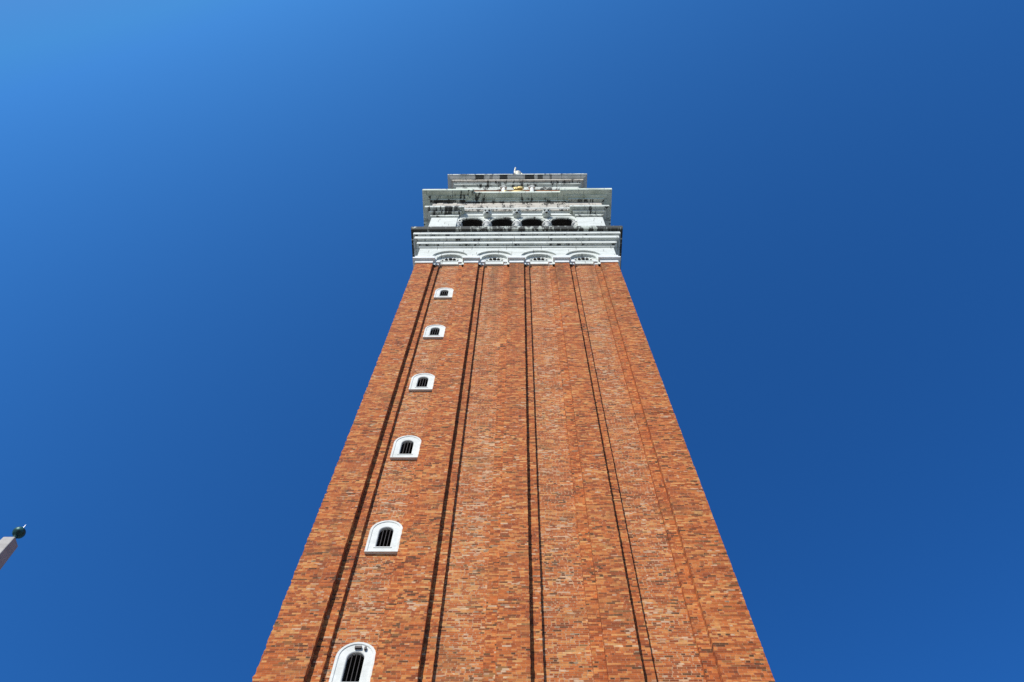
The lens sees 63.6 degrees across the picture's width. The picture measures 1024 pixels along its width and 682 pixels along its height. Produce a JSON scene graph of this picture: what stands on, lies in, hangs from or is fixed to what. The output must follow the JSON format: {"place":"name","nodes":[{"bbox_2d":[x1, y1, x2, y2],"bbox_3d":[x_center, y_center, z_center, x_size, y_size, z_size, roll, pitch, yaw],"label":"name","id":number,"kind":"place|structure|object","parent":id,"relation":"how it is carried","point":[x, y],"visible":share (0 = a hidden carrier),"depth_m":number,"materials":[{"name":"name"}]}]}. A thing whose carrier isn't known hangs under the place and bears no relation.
{"place":"outdoors","nodes":[
{"label":"outdoors","id":0,"kind":"place"},
{"bbox_2d":[0,525,25,569],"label":"obelisk","id":1,"kind":"object","parent":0,"point":[8,546],"visible":1,"depth_m":24.87,"materials":[{"name":"grey stone"}]},
{"bbox_2d":[0,0,1023,681],"label":"sky","id":2,"kind":"structure","parent":0,"point":[209,209],"materials":[{"name":"blue"}]},
{"bbox_2d":[252,173,774,681],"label":"bell tower","id":3,"kind":"structure","parent":0,"point":[514,493],"depth_m":26.29,"materials":[{"name":"orange brick"}]},
{"bbox_2d":[329,642,375,681],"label":"window","id":4,"kind":"structure","parent":3,"relation":"in","point":[354,662],"depth_m":20.15,"materials":[{"name":"stone"}]},
{"bbox_2d":[364,520,402,553],"bbox_3d":[-3.761,6.062,24.643,0.980,1.510,0.657,0,-66,1],"label":"window","id":5,"kind":"structure","parent":3,"relation":"in","point":[384,536],"depth_m":24.63,"materials":[{"name":"stone"}]},
{"bbox_2d":[390,435,420,459],"bbox_3d":[-3.720,4.015,29.391,0.980,1.510,0.657,0,-66,1],"label":"window","id":6,"kind":"structure","parent":3,"relation":"in","point":[407,447],"depth_m":29.34,"materials":[{"name":"stone"}]},
{"bbox_2d":[409,373,434,391],"bbox_3d":[-3.680,1.945,34.194,0.980,1.510,0.657,0,-66,1],"label":"window","id":7,"kind":"structure","parent":3,"relation":"in","point":[422,381],"depth_m":34.15,"materials":[{"name":"stone"}]},
{"bbox_2d":[423,325,445,338],"bbox_3d":[-3.637,-0.193,39.152,0.980,1.510,0.657,0,-66,1],"label":"window","id":8,"kind":"structure","parent":3,"relation":"in","point":[432,331],"depth_m":39.07,"materials":[{"name":"stone"}]},
{"bbox_2d":[434,288,453,298],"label":"window","id":9,"kind":"structure","parent":3,"relation":"in","point":[441,293],"depth_m":43.94,"materials":[{"name":"stone"}]},
{"bbox_2d":[514,167,522,173],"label":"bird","id":10,"kind":"object","parent":3,"relation":"on","point":[517,172],"visible":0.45,"depth_m":95.71}
]}

